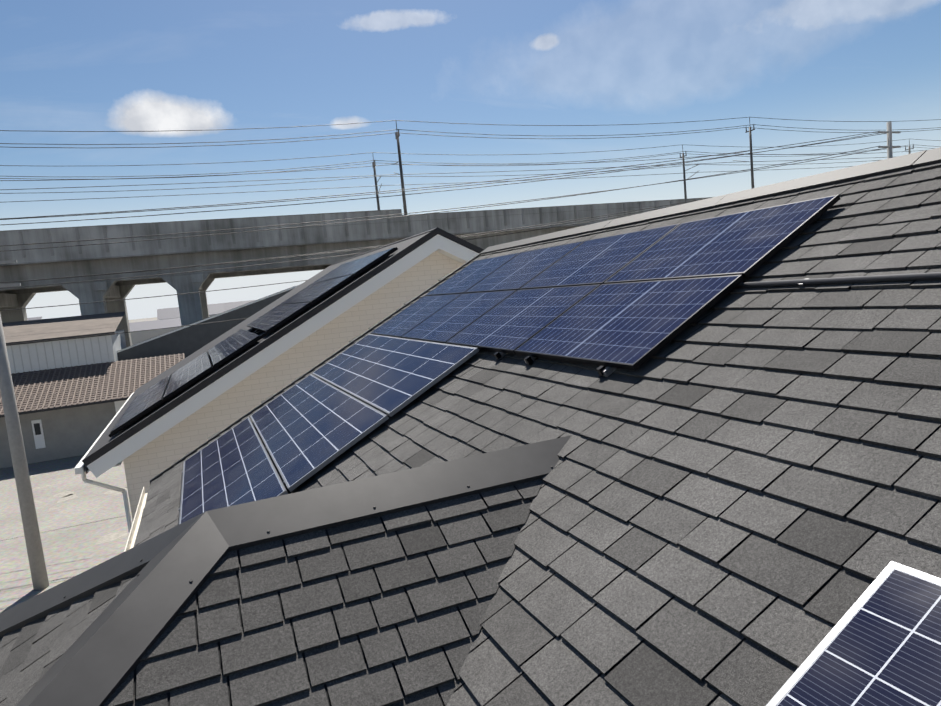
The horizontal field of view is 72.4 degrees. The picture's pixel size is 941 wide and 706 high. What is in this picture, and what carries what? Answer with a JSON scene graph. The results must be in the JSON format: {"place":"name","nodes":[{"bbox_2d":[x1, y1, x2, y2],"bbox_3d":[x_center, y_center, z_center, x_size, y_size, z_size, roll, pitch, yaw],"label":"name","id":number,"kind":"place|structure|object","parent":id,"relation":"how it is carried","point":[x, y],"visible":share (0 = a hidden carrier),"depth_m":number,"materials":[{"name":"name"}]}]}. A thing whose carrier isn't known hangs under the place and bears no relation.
{"place":"outdoors","nodes":[
{"label":"outdoors","id":0,"kind":"place"},
{"bbox_2d":[0,311,125,468],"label":"neighbouring building","id":1,"kind":"structure","parent":0,"point":[73,431],"depth_m":42.19,"materials":[{"name":"grey metal"}]},
{"bbox_2d":[0,353,184,417],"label":"corrugated roof","id":2,"kind":"structure","parent":1,"relation":"on","point":[65,387],"depth_m":40.97,"materials":[{"name":"brown tile"}]},
{"bbox_2d":[0,572,138,705],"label":"shingle roof","id":3,"kind":"structure","parent":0,"point":[32,653],"depth_m":2.79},
{"bbox_2d":[0,317,156,612],"bbox_3d":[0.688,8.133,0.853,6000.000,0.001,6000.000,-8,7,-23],"label":"ground","id":4,"kind":"structure","parent":0,"point":[69,551],"depth_m":26.58,"materials":[{"name":"beige concrete"}]},
{"bbox_2d":[0,260,48,590],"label":"utility pole","id":5,"kind":"object","parent":4,"relation":"on","point":[38,570],"visible":1,"depth_m":19.89,"materials":[{"name":"concrete"}]},
{"bbox_2d":[0,471,131,610],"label":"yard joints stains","id":6,"kind":"object","parent":4,"relation":"on","point":[67,495],"visible":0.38,"depth_m":30.35,"materials":[{"name":"grey"}]},
{"bbox_2d":[31,400,126,448],"bbox_3d":[-28.408,5.271,38.177,16.100,3.400,0.300,-8,7,-23],"label":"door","id":7,"kind":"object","parent":4,"relation":"on","point":[38,433],"visible":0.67,"depth_m":39.15,"materials":[{"name":"grey"}]},
{"bbox_2d":[27,300,254,344],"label":"distant town","id":8,"kind":"object","parent":4,"relation":"on","point":[167,318],"visible":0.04,"depth_m":140.39,"materials":[{"name":"grey concrete"}]},
{"bbox_2d":[123,251,462,519],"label":"neighbour house walls","id":9,"kind":"structure","parent":4,"relation":"on","point":[145,464],"depth_m":12.60,"materials":[{"name":"beige paint"}]},
{"bbox_2d":[74,392,133,532],"bbox_3d":[-8.300,4.387,16.378,0.653,5.679,11.100,-8,7,-23],"label":"gutter downspout","id":10,"kind":"object","parent":9,"relation":"attached to","point":[79,468],"visible":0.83,"depth_m":11.56,"materials":[{"name":"white plastic"}]},
{"bbox_2d":[82,227,483,477],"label":"roof verge trim","id":11,"kind":"structure","parent":9,"relation":"on","point":[105,453],"depth_m":12.31,"materials":[{"name":"grey metal"}]},
{"bbox_2d":[108,247,397,437],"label":"solar rails","id":12,"kind":"object","parent":11,"relation":"on","point":[257,332],"visible":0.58,"depth_m":12.53,"materials":[{"name":"black metal"}]},
{"bbox_2d":[110,248,394,433],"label":"solar panel frames","id":13,"kind":"structure","parent":12,"relation":"on","point":[237,350],"depth_m":12.57,"materials":[{"name":"black metal"}]},
{"bbox_2d":[112,248,391,430],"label":"solar panels","id":14,"kind":"object","parent":13,"relation":"in","point":[225,349],"visible":1,"depth_m":14.07,"materials":[{"name":"black glass"}]},
{"bbox_2d":[331,228,434,264],"bbox_3d":[-2.840,-2.874,18.245,0.212,0.054,11.000,-8,7,-23],"label":"roof ridge cap","id":15,"kind":"object","parent":11,"relation":"on","point":[386,245],"visible":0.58,"depth_m":16.25,"materials":[{"name":"black metal"}]},
{"bbox_2d":[0,197,710,346],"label":"railway viaduct","id":16,"kind":"object","parent":4,"relation":"on","point":[73,260],"visible":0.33,"depth_m":57.67,"materials":[{"name":"concrete"}]},
{"bbox_2d":[372,117,913,214],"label":"catenary masts","id":17,"kind":"object","parent":16,"relation":"on","point":[397,134],"visible":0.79,"depth_m":73.28,"materials":[{"name":"grey metal"}]},
{"bbox_2d":[0,117,940,202],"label":"catenary wires","id":18,"kind":"object","parent":17,"relation":"hanging from","point":[519,164],"visible":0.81,"depth_m":67.62,"materials":[{"name":"black metal"}]},
{"bbox_2d":[878,122,900,158],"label":"utility poles","id":19,"kind":"object","parent":4,"relation":"on","point":[889,132],"visible":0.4,"depth_m":36.05,"materials":[{"name":"grey concrete"}]},
{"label":"own house walls","id":20,"kind":"object","parent":4,"relation":"on","visible":0},
{"bbox_2d":[103,479,542,705],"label":"wing roof","id":21,"kind":"structure","parent":20,"relation":"on","point":[390,609],"depth_m":2.59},
{"bbox_2d":[134,158,940,705],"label":"roof shingles","id":22,"kind":"object","parent":20,"relation":"on","point":[736,500],"visible":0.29,"depth_m":2.69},
{"bbox_2d":[0,435,571,705],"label":"roof wing caps","id":23,"kind":"object","parent":22,"relation":"attached to","point":[97,662],"visible":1,"depth_m":2.90,"materials":[{"name":"grey metal"}]},
{"bbox_2d":[150,253,480,483],"bbox_3d":[-2.029,0.123,9.840,5.574,3.136,0.280,-8,7,-23],"label":"flashing","id":24,"kind":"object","parent":22,"relation":"attached to","point":[299,378],"depth_m":9.77,"materials":[{"name":"grey metal"}]},
{"bbox_2d":[179,334,478,523],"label":"solar panel frames","id":25,"kind":"structure","parent":22,"relation":"on","point":[385,413],"depth_m":5.71,"materials":[{"name":"silver metal"}]},
{"bbox_2d":[180,335,473,523],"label":"solar panels","id":26,"kind":"object","parent":25,"relation":"in","point":[308,424],"visible":0.93,"depth_m":6.71,"materials":[{"name":"blue glass"}]},
{"bbox_2d":[178,352,616,511],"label":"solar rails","id":27,"kind":"object","parent":22,"relation":"on","point":[607,371],"visible":0.08,"depth_m":4.04,"materials":[{"name":"silver metal"}]},
{"bbox_2d":[494,352,604,379],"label":"mounting clamps","id":28,"kind":"object","parent":27,"relation":"attached to","point":[529,361],"visible":0.46,"depth_m":4.94,"materials":[{"name":"black metal"}]},
{"bbox_2d":[370,194,839,369],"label":"solar panel frames","id":29,"kind":"structure","parent":27,"relation":"on","point":[667,339],"depth_m":4.50,"materials":[{"name":"silver metal"}]},
{"bbox_2d":[371,196,834,363],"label":"solar panels","id":30,"kind":"object","parent":29,"relation":"in","point":[631,323],"visible":1,"depth_m":5.30,"materials":[{"name":"blue glass"}]},
{"bbox_2d":[481,147,940,253],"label":"roof ridge cap","id":31,"kind":"object","parent":22,"relation":"on","point":[902,162],"visible":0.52,"depth_m":5.50,"materials":[{"name":"grey metal"}]},
{"bbox_2d":[733,272,940,288],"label":"conduit pipe","id":32,"kind":"object","parent":22,"relation":"on","point":[882,278],"visible":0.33,"depth_m":3.42,"materials":[{"name":"black metal"}]},
{"bbox_2d":[766,561,940,705],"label":"solar panel frames","id":33,"kind":"object","parent":22,"relation":"on","point":[799,672],"visible":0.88,"depth_m":1.72,"materials":[{"name":"silver metal"}]},
{"bbox_2d":[776,568,940,705],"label":"solar panel","id":34,"kind":"object","parent":33,"relation":"in","point":[883,648],"visible":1,"depth_m":1.61,"materials":[{"name":"blue glass"}]},
{"bbox_2d":[124,487,147,551],"bbox_3d":[-2.072,2.274,3.325,0.132,0.130,12.400,-8,7,-23],"label":"roof gutter","id":35,"kind":"object","parent":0,"point":[135,524],"visible":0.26,"depth_m":7.67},
{"bbox_2d":[117,284,300,360],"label":"dark building","id":36,"kind":"structure","parent":0,"point":[187,341],"depth_m":47.86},
{"bbox_2d":[0,131,886,344],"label":"utility wires","id":37,"kind":"object","parent":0,"point":[364,220],"visible":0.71,"depth_m":28.48,"materials":[{"name":"black metal"}]},
{"bbox_2d":[0,0,940,319],"label":"sky","id":38,"kind":"structure","parent":0,"point":[160,67],"materials":[{"name":"blue"}]}
]}

